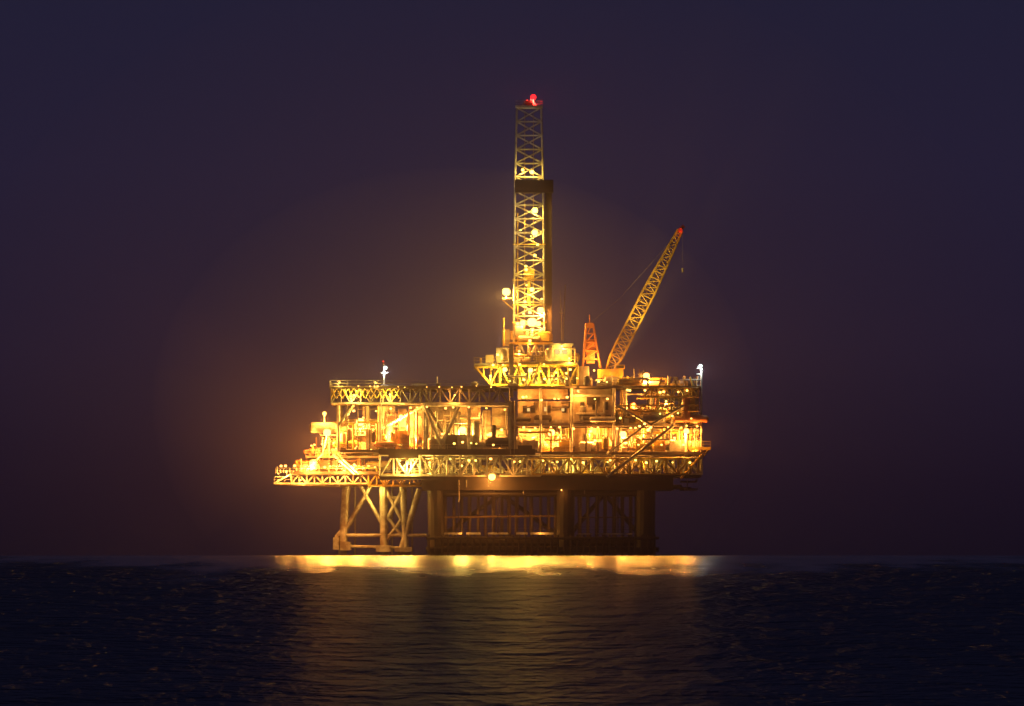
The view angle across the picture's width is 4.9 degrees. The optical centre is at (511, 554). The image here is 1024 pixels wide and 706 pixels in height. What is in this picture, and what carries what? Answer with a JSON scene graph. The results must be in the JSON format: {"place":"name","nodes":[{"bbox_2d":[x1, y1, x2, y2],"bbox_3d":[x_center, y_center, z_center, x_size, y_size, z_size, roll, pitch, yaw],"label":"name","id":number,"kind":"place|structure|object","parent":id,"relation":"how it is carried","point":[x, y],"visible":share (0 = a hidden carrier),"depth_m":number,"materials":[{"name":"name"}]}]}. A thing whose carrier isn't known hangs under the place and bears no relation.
{"place":"outdoors","nodes":[
{"label":"outdoors","id":0,"kind":"place"},
{"bbox_2d":[0,555,1023,705],"bbox_3d":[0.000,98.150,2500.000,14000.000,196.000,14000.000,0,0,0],"label":"sea","id":1,"kind":"structure","parent":0,"point":[511,630],"depth_m":1154.58,"materials":[{"name":"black liquid"}]},
{"bbox_2d":[273,95,710,554],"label":"offshore oil platform","id":2,"kind":"structure","parent":1,"relation":"in","point":[594,417],"depth_m":2480.25,"materials":[{"name":"metal"}]},
{"bbox_2d":[502,100,552,341],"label":"drilling derrick","id":3,"kind":"object","parent":2,"relation":"on","point":[535,187],"visible":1,"depth_m":2496.12,"materials":[{"name":"metal"}]},
{"bbox_2d":[474,285,588,396],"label":"drilling substructure","id":4,"kind":"object","parent":2,"relation":"on","point":[510,358],"visible":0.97,"depth_m":2490.69,"materials":[{"name":"yellow metal"}]},
{"bbox_2d":[527,349,566,410],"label":"lit windows","id":5,"kind":"structure","parent":2,"relation":"in","point":[557,351],"depth_m":2490.58,"materials":[{"name":"yellow glass"}]},
{"bbox_2d":[523,402,607,412],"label":"windows","id":6,"kind":"structure","parent":2,"relation":"in","point":[581,403],"depth_m":2480.87,"materials":[{"name":"yellow glass"}]},
{"bbox_2d":[582,225,684,378],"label":"pedestal crane","id":7,"kind":"object","parent":2,"relation":"on","point":[589,344],"visible":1,"depth_m":2492.82,"materials":[{"name":"yellow metal"}]},
{"bbox_2d":[0,0,1023,555],"label":"sky","id":8,"kind":"structure","parent":0,"point":[215,214],"materials":[{"name":"purple"}]}
]}

